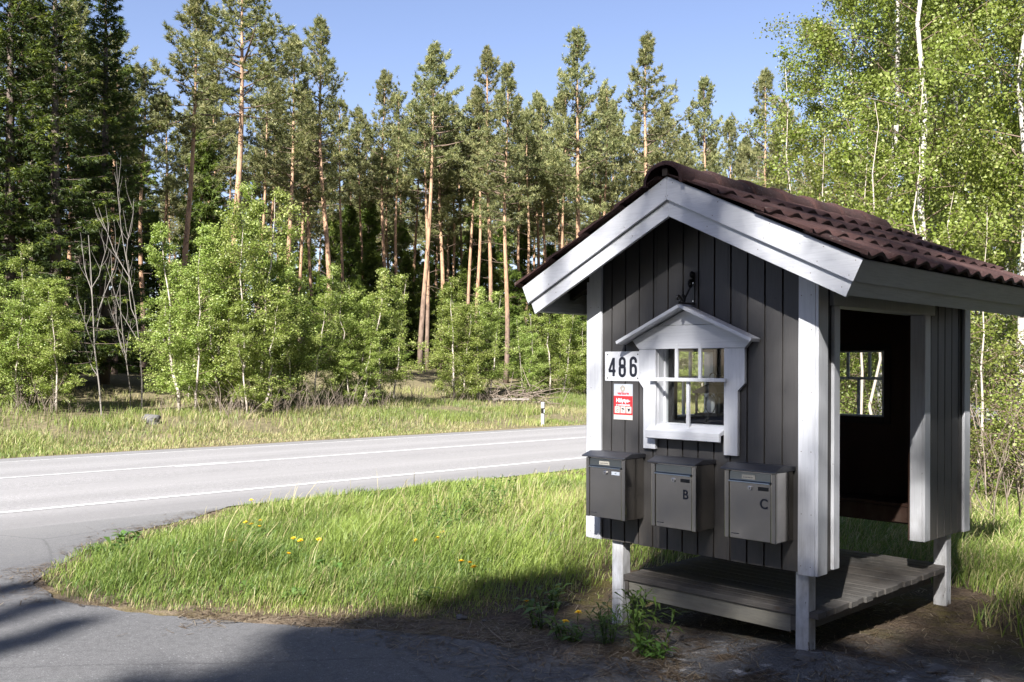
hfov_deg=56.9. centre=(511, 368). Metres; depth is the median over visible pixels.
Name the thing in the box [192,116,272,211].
pine tree
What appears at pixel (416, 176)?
pine tree
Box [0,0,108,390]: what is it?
spruce tree
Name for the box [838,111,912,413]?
birch sapling
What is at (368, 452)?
road centre line
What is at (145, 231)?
spruce tree
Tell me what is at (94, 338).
dead tree
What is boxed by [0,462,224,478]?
road centre line
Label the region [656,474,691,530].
door
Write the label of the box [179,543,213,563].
verge weed
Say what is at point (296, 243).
pine tree
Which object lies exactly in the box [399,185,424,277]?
pine tree
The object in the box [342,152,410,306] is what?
pine tree
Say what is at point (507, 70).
pine tree
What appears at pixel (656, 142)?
pine tree
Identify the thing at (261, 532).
verge weed
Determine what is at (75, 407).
bare shrub
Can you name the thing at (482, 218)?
pine tree
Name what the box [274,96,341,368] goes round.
pine tree
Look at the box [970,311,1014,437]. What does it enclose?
leafy shrub
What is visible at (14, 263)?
young birch
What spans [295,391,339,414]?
bare shrub
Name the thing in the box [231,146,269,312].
pine tree
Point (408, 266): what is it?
spruce tree
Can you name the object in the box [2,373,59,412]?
bare shrub
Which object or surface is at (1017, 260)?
birch tree
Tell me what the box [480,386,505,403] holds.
bare shrub
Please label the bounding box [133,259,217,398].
young birch
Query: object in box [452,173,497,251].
pine tree
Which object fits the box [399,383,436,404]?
bare shrub
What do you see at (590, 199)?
pine tree
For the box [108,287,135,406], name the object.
dead tree
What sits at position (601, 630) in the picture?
willowherb plant
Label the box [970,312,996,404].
young birch
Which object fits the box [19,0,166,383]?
spruce tree
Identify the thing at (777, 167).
pine tree
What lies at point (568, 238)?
pine tree
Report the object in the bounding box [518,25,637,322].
pine tree
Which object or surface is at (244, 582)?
verge weed
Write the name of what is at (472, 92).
pine tree
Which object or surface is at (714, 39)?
sky
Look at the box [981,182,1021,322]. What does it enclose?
pine tree
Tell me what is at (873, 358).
leafy shrub
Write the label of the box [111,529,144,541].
verge weed
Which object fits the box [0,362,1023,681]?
ground
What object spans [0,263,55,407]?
young birch
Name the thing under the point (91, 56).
spruce tree
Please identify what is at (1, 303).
young birch
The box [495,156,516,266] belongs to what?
pine tree
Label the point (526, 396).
brush pile
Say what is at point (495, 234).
pine tree
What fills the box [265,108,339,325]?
pine tree
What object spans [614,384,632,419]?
alarm warning sign
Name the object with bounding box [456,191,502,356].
spruce tree
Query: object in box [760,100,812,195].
pine tree
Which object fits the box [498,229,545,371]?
spruce tree
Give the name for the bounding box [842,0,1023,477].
birch tree
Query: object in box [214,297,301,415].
young birch
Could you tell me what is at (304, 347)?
young birch
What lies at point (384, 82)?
pine tree
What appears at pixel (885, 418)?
window
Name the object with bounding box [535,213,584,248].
pine tree
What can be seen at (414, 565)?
verge weed
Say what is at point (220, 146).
pine tree
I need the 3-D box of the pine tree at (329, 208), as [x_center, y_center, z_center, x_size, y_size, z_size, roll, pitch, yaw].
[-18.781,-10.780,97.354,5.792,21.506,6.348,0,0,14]
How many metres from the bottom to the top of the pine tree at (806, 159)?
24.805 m
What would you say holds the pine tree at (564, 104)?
on the ground at (918, 604)
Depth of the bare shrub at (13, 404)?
25.03 m
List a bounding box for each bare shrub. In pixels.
[0,394,20,413]
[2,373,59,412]
[13,371,63,414]
[62,396,88,413]
[154,393,186,415]
[193,381,253,418]
[212,381,269,418]
[248,378,308,416]
[268,386,304,414]
[270,377,325,414]
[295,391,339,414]
[296,376,347,414]
[312,392,347,408]
[331,378,372,410]
[332,383,377,409]
[373,384,409,408]
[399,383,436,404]
[435,385,468,404]
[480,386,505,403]
[863,384,1023,523]
[878,398,1023,494]
[970,394,1023,518]
[970,407,1023,496]
[971,386,1022,496]
[974,381,1023,524]
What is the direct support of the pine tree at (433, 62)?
on the ground at (918, 604)
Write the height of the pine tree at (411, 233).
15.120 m
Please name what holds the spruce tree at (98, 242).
on the ground at (918, 604)
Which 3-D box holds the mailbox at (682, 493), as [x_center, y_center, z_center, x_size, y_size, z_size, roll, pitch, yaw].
[1.064,0.776,5.934,0.229,0.440,0.368,0,0,-44]
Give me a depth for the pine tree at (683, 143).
69.66 m
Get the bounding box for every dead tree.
[76,205,117,416]
[94,162,142,406]
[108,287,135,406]
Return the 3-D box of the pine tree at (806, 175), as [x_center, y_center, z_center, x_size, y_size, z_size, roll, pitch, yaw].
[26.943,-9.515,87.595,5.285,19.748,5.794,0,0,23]
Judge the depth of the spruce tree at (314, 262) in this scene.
49.83 m
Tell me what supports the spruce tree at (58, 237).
on the ground at (918, 604)
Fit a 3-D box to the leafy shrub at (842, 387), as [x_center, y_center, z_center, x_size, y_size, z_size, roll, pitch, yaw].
[6.043,0.499,16.947,1.931,2.922,2.057,0,0,37]
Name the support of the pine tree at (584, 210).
on the ground at (918, 604)
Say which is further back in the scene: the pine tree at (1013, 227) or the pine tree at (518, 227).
the pine tree at (1013, 227)
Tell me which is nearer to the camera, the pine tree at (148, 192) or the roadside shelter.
the roadside shelter
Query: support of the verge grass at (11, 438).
on the ground at (918, 604)
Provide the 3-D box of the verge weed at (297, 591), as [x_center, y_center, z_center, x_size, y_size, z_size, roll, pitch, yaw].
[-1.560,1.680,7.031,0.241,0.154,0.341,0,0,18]
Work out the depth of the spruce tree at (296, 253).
61.73 m
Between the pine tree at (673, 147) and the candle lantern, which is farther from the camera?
the pine tree at (673, 147)
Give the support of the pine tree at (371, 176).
on the ground at (918, 604)
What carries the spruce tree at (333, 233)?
on the ground at (918, 604)
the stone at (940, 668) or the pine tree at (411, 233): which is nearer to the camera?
the stone at (940, 668)
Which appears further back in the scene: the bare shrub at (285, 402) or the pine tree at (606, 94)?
the pine tree at (606, 94)
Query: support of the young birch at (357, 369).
on the ground at (918, 604)
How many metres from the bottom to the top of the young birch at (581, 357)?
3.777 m
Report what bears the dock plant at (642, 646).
on the ground at (918, 604)
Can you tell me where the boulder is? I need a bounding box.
[141,414,160,424]
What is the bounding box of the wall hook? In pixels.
[676,271,694,304]
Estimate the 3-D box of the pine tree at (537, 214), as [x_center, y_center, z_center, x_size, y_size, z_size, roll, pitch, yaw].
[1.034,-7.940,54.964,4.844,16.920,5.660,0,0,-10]
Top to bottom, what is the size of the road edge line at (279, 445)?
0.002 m
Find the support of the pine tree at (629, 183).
on the ground at (918, 604)
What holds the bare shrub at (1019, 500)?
on the ground at (918, 604)
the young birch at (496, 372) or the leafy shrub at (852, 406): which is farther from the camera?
the young birch at (496, 372)
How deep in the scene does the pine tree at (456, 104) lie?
53.02 m
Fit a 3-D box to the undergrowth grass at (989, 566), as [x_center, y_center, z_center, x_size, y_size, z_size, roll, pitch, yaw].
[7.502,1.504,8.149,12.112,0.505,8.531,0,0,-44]
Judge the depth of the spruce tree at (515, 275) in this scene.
49.74 m
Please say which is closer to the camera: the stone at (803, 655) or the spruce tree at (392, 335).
the stone at (803, 655)
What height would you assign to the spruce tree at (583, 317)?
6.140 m
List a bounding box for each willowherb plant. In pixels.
[583,598,629,644]
[613,585,683,649]
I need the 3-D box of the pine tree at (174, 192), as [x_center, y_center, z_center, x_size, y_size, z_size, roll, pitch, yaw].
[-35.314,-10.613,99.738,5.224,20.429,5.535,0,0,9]
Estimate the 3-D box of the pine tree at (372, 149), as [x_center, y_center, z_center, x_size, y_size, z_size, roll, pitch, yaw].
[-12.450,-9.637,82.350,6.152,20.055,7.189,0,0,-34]
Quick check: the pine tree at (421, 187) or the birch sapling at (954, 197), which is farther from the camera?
the pine tree at (421, 187)
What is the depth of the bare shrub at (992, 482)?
9.82 m
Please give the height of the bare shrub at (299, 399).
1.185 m
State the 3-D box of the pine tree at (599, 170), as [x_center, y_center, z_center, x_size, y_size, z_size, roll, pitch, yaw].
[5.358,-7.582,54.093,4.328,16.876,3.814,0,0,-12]
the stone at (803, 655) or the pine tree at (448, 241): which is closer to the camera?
the stone at (803, 655)
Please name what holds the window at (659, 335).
in the roadside shelter
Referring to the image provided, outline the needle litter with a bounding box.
[0,509,1023,681]
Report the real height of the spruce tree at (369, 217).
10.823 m
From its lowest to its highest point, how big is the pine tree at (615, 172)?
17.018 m
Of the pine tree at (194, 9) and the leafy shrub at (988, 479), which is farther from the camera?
the pine tree at (194, 9)
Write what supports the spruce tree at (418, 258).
on the ground at (918, 604)
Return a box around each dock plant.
[512,597,560,628]
[535,583,571,608]
[547,615,594,641]
[628,632,677,658]
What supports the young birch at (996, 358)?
on the ground at (918, 604)
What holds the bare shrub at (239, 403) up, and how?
on the ground at (918, 604)
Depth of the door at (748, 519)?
5.48 m
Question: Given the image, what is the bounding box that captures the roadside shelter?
[514,160,1023,650]
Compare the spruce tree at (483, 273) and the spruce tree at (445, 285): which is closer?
the spruce tree at (445, 285)
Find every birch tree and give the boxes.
[736,16,886,205]
[753,0,946,385]
[790,0,1023,358]
[807,0,1023,414]
[830,2,1017,319]
[839,1,980,370]
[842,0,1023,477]
[858,0,1023,352]
[881,6,1020,348]
[900,0,1023,407]
[904,0,1023,218]
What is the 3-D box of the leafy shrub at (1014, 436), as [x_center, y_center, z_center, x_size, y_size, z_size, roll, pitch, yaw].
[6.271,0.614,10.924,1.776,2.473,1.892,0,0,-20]
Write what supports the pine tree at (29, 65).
on the ground at (918, 604)
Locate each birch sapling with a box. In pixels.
[759,42,825,200]
[805,124,857,206]
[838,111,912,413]
[844,73,904,414]
[880,59,948,243]
[932,191,1000,341]
[964,196,1010,493]
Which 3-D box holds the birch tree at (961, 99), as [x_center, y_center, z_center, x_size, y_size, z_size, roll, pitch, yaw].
[9.082,-4.214,20.879,4.452,12.443,4.079,0,0,0]
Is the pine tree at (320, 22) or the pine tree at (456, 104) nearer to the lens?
the pine tree at (320, 22)
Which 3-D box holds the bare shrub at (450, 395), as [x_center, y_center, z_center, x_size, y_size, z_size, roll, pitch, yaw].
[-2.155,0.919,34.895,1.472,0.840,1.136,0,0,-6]
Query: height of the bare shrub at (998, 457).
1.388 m
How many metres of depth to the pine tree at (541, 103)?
52.63 m
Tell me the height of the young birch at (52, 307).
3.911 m
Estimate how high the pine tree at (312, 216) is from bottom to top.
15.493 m
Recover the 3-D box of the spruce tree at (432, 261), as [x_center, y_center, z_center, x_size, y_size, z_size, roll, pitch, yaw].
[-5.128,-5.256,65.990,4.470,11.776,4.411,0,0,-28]
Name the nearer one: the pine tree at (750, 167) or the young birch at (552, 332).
the young birch at (552, 332)
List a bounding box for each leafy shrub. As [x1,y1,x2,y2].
[840,352,876,409]
[840,352,878,413]
[840,352,881,412]
[840,359,881,414]
[847,341,986,456]
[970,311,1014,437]
[970,313,1016,474]
[970,390,1023,499]
[971,329,1023,447]
[971,366,1023,498]
[972,271,1017,435]
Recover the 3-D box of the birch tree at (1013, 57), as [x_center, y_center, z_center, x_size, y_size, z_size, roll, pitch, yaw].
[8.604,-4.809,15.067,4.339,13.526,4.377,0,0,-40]
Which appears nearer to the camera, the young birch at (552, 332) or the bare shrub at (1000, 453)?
the bare shrub at (1000, 453)
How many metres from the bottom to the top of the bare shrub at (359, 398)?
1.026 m
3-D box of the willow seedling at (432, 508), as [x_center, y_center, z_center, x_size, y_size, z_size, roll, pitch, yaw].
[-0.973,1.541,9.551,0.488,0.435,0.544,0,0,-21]
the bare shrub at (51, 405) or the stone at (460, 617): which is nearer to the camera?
the stone at (460, 617)
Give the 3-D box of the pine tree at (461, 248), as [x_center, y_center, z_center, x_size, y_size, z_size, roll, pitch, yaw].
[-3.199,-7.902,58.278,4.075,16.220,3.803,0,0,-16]
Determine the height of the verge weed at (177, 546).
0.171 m
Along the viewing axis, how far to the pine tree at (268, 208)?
55.87 m
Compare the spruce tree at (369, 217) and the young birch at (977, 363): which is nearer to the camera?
the young birch at (977, 363)
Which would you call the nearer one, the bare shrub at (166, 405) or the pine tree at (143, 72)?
the bare shrub at (166, 405)
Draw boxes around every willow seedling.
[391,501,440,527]
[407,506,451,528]
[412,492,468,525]
[426,517,467,534]
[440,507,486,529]
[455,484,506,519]
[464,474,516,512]
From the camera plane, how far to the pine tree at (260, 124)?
46.88 m
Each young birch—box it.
[0,242,80,403]
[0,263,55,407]
[0,298,38,390]
[1,277,94,413]
[126,221,234,412]
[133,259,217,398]
[149,179,279,407]
[185,186,311,411]
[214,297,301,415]
[225,216,332,408]
[258,278,344,407]
[311,262,405,404]
[330,266,429,403]
[331,336,387,405]
[416,276,501,399]
[437,286,519,398]
[501,315,549,394]
[512,309,586,394]
[545,314,586,393]
[567,324,586,393]
[677,351,697,402]
[677,351,703,398]
[685,352,703,396]
[692,352,703,400]
[840,353,874,405]
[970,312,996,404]
[970,334,997,396]
[972,317,1017,398]
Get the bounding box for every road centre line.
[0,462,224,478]
[175,437,584,466]
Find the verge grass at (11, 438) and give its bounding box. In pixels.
[0,382,864,458]
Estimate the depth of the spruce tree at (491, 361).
48.79 m
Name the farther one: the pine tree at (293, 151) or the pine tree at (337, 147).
the pine tree at (337, 147)
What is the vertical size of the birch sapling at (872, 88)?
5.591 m
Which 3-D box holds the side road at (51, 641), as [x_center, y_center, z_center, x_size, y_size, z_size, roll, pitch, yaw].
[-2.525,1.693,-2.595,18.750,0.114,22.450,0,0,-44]
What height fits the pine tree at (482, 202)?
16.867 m
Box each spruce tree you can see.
[0,0,88,355]
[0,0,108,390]
[0,0,134,382]
[0,96,23,372]
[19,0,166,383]
[25,0,140,373]
[46,246,93,373]
[83,210,126,371]
[90,107,187,361]
[110,256,157,373]
[133,209,173,368]
[160,118,238,369]
[161,255,189,343]
[247,256,283,366]
[275,217,299,347]
[290,242,322,354]
[296,274,341,370]
[317,210,348,322]
[318,203,375,367]
[336,274,388,371]
[345,192,390,345]
[357,242,400,362]
[374,274,414,369]
[389,217,420,341]
[391,255,432,368]
[408,248,433,358]
[408,262,440,367]
[420,218,445,318]
[424,281,463,370]
[429,226,465,365]
[454,255,487,360]
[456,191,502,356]
[462,300,509,378]
[482,243,504,359]
[487,219,517,359]
[489,268,544,378]
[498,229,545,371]
[531,313,567,378]
[539,242,559,356]
[552,315,586,383]
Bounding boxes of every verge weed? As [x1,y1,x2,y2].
[87,536,127,555]
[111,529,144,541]
[166,539,190,555]
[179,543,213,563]
[237,580,263,596]
[239,525,276,540]
[281,586,316,604]
[316,558,341,575]
[382,556,409,568]
[394,562,431,572]
[410,586,442,605]
[479,554,518,570]
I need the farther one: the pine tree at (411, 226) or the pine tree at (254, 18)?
the pine tree at (411, 226)
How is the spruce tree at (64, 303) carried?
on the ground at (918, 604)
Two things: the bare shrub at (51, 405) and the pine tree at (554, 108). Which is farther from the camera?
the pine tree at (554, 108)
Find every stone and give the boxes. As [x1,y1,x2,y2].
[456,614,466,619]
[622,657,630,662]
[741,664,755,671]
[794,650,817,661]
[927,664,946,673]
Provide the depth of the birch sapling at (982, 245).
12.43 m
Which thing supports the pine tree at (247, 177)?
on the ground at (918, 604)
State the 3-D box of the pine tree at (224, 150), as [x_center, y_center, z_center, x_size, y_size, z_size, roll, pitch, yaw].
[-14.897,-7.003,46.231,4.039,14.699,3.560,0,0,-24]
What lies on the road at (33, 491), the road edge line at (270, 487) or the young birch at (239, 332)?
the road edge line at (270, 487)
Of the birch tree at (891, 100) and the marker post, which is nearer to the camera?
the birch tree at (891, 100)
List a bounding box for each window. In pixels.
[615,304,759,455]
[672,348,721,422]
[840,344,890,423]
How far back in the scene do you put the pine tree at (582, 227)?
63.80 m
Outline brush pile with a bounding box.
[444,365,569,403]
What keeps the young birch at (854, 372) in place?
on the ground at (918, 604)
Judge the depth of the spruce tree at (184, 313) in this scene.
45.62 m
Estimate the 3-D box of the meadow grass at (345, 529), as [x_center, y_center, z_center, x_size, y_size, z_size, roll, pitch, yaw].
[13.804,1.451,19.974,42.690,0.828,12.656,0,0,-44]
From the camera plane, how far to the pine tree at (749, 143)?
69.44 m
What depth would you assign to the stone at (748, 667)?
5.21 m
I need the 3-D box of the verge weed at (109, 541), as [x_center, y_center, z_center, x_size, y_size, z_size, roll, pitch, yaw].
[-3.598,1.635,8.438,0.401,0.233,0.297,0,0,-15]
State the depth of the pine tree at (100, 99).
44.63 m
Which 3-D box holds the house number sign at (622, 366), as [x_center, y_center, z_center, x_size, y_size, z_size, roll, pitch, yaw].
[0.751,-0.018,6.420,0.005,0.200,0.308,0,0,-44]
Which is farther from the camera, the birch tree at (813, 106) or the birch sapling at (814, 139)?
the birch tree at (813, 106)
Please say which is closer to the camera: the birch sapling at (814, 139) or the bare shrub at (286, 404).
the birch sapling at (814, 139)
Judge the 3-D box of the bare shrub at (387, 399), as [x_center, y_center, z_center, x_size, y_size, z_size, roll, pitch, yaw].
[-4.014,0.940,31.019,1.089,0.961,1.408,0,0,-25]
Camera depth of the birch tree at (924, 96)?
13.64 m
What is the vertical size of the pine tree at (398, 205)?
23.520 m
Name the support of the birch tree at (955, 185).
on the ground at (918, 604)
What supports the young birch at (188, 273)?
on the ground at (918, 604)
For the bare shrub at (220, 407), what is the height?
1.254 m
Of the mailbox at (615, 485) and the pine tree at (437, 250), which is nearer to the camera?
the mailbox at (615, 485)
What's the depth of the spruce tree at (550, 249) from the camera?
57.84 m
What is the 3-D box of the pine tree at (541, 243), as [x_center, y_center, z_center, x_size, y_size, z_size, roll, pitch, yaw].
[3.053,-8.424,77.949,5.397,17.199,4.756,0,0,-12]
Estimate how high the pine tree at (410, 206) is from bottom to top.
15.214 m
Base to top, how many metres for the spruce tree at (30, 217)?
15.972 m
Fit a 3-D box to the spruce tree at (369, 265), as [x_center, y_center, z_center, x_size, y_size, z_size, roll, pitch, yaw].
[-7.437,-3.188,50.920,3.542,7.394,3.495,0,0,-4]
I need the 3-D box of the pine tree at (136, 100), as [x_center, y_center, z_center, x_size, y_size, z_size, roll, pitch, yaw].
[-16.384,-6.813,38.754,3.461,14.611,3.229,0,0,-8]
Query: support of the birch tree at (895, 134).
on the ground at (918, 604)
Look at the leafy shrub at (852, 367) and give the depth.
15.81 m
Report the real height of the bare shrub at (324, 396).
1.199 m
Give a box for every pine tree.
[0,0,70,380]
[4,35,50,140]
[36,0,121,374]
[59,37,129,146]
[68,30,153,373]
[91,63,190,374]
[108,67,147,243]
[122,0,280,300]
[125,95,189,316]
[132,156,162,330]
[153,174,192,261]
[159,172,182,261]
[160,145,195,255]
[164,77,250,264]
[174,0,329,397]
[174,100,250,201]
[182,71,252,350]
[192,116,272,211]
[223,58,295,362]
[227,127,299,256]
[231,89,289,254]
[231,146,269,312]
[241,180,314,277]
[243,32,333,372]
[255,13,363,369]
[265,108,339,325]
[266,107,361,274]
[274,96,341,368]
[275,170,341,254]
[293,187,321,267]
[301,95,369,334]
[304,200,337,270]
[315,162,342,264]
[326,104,394,277]
[334,130,404,249]
[335,152,360,259]
[342,146,414,252]
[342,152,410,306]
[345,68,415,366]
[361,89,428,361]
[363,146,389,255]
[371,123,441,250]
[378,135,412,264]
[383,116,460,366]
[384,78,461,368]
[384,90,471,370]
[388,39,493,370]
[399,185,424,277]
[405,141,451,252]
[411,195,468,263]
[412,148,486,298]
[420,158,476,300]
[429,101,472,302]
[432,114,483,270]
[433,87,517,369]
[449,171,510,268]
[451,92,518,372]
[452,61,540,382]
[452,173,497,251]
[456,44,525,360]
[456,173,496,249]
[459,147,527,296]
[478,125,557,338]
[484,89,566,356]
[490,105,541,304]
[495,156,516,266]
[499,95,573,374]
[500,105,562,365]
[502,194,557,269]
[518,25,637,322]
[526,197,582,253]
[528,88,596,378]
[529,96,588,249]
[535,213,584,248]
[549,147,585,245]
[551,169,582,250]
[556,133,615,238]
[565,96,643,225]
[571,158,593,240]
[579,83,638,215]
[581,99,642,220]
[582,162,613,220]
[597,29,705,202]
[606,121,655,212]
[627,101,690,188]
[636,125,664,188]
[675,139,681,367]
[680,134,702,369]
[681,74,764,386]
[700,142,721,170]
[712,120,752,180]
[725,66,827,195]
[732,142,767,185]
[734,134,766,180]
[749,144,767,180]
[756,143,799,194]
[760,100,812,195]
[790,148,829,198]
[797,161,814,194]
[804,156,832,200]
[834,173,854,206]
[850,166,874,205]
[964,198,1021,353]
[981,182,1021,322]
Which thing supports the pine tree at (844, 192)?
on the ground at (918, 604)
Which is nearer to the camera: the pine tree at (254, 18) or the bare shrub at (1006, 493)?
the bare shrub at (1006, 493)
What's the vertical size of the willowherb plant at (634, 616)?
0.384 m
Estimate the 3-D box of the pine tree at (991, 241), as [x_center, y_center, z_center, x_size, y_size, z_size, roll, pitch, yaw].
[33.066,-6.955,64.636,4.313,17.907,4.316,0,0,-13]
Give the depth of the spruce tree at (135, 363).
41.80 m
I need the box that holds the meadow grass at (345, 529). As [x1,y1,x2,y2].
[41,424,1023,618]
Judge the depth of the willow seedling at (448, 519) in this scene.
9.05 m
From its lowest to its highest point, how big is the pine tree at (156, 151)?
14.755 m
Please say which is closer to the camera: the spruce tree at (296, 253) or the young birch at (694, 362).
the young birch at (694, 362)
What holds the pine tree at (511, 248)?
on the ground at (918, 604)
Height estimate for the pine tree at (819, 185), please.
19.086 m
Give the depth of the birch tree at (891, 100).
23.94 m
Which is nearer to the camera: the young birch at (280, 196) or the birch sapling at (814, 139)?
the birch sapling at (814, 139)
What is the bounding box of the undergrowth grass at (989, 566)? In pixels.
[839,478,1023,647]
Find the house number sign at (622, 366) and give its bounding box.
[605,351,638,380]
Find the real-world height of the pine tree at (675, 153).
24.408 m
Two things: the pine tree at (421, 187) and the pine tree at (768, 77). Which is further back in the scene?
the pine tree at (421, 187)
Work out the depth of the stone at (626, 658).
5.44 m
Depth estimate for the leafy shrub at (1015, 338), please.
13.19 m
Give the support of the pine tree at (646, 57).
on the ground at (918, 604)
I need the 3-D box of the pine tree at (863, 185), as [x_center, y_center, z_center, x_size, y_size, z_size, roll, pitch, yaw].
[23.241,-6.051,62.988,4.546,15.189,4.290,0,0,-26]
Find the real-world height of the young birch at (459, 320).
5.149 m
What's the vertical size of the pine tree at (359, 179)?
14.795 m
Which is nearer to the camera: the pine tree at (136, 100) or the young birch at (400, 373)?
the young birch at (400, 373)
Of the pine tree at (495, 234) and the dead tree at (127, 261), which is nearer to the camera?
the dead tree at (127, 261)
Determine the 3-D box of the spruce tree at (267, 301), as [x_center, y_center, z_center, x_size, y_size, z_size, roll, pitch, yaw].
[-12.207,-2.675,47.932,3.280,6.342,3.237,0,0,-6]
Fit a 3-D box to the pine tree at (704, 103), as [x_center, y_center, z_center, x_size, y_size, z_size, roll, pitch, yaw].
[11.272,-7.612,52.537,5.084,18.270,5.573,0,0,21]
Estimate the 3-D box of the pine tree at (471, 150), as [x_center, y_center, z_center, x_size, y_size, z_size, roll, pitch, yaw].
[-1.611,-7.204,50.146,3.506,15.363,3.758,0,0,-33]
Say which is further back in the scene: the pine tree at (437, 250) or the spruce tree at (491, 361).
the pine tree at (437, 250)
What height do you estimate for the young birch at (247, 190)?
7.651 m
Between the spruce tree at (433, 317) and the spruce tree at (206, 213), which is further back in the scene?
the spruce tree at (433, 317)
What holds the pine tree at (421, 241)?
on the ground at (918, 604)
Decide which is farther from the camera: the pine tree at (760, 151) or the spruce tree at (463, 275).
the pine tree at (760, 151)
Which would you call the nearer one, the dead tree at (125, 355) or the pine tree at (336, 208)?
the dead tree at (125, 355)
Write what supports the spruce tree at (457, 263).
on the ground at (918, 604)
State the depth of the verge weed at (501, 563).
8.00 m
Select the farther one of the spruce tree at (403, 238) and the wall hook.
the spruce tree at (403, 238)
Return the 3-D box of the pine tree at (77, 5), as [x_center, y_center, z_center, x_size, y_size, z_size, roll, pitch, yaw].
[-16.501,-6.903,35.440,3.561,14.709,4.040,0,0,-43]
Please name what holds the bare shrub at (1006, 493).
on the ground at (918, 604)
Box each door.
[590,467,621,519]
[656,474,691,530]
[730,481,770,542]
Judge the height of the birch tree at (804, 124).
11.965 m
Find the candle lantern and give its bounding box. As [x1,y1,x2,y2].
[692,348,723,416]
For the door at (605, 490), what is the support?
in the mailbox at (615, 485)
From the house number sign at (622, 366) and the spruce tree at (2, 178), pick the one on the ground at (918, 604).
the spruce tree at (2, 178)
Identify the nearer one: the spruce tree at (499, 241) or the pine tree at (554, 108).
the pine tree at (554, 108)
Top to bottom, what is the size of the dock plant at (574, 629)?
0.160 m
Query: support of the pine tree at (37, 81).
on the ground at (918, 604)
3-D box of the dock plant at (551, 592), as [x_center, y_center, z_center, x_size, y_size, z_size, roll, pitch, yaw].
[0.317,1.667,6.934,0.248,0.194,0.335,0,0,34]
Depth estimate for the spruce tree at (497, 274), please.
61.85 m
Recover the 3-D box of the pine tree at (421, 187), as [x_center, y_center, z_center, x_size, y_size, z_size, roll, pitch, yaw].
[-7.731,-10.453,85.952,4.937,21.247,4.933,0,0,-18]
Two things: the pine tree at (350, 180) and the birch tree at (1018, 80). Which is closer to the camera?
the birch tree at (1018, 80)
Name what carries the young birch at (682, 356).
on the ground at (918, 604)
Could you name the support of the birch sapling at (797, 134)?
on the ground at (918, 604)
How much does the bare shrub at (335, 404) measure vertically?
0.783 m
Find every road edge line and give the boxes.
[0,419,989,512]
[9,403,974,461]
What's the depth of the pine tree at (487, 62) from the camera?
49.78 m
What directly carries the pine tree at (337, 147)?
on the ground at (918, 604)
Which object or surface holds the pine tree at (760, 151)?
on the ground at (918, 604)
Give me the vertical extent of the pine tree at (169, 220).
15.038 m
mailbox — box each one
[582,450,645,520]
[647,456,715,531]
[720,462,795,543]
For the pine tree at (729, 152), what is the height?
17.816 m
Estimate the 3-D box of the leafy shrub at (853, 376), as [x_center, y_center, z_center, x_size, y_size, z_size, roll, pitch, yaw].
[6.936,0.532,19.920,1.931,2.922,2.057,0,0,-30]
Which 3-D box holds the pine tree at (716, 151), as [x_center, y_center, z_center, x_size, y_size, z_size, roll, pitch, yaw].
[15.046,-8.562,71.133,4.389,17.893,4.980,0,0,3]
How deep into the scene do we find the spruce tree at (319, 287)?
43.79 m
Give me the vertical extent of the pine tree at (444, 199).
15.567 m
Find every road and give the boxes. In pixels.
[0,401,1002,530]
[0,506,674,681]
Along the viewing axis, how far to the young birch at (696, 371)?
42.10 m
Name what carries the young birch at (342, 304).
on the ground at (918, 604)
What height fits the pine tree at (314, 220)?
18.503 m
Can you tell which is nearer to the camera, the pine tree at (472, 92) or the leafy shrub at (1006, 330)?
the leafy shrub at (1006, 330)
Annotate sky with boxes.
[0,0,1018,366]
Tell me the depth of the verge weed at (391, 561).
7.80 m
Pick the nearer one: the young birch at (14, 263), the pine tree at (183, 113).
the young birch at (14, 263)
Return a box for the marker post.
[541,402,544,425]
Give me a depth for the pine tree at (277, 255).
70.12 m
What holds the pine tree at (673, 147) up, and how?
on the ground at (918, 604)
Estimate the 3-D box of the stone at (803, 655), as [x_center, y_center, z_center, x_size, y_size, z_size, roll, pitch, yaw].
[1.649,1.616,5.299,0.128,0.064,0.098,0,0,24]
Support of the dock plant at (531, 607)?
on the ground at (918, 604)
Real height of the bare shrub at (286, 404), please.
1.257 m
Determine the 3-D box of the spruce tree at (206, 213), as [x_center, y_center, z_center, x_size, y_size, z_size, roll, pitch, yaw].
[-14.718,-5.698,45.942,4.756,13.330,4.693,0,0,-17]
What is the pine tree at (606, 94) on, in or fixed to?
on the ground at (918, 604)
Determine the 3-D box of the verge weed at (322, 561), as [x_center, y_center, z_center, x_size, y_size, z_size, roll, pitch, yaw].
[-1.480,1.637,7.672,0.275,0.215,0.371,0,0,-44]
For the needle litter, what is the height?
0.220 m
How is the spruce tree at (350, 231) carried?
on the ground at (918, 604)
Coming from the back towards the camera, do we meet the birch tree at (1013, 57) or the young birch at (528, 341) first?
the young birch at (528, 341)
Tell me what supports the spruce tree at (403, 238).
on the ground at (918, 604)
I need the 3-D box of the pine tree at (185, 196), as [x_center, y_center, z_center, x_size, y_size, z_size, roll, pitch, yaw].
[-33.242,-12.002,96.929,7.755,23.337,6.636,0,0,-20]
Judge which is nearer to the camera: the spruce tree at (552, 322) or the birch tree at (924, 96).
the birch tree at (924, 96)
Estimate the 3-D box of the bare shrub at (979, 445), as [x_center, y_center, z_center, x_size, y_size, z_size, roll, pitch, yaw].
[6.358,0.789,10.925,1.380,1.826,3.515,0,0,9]
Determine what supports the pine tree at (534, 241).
on the ground at (918, 604)

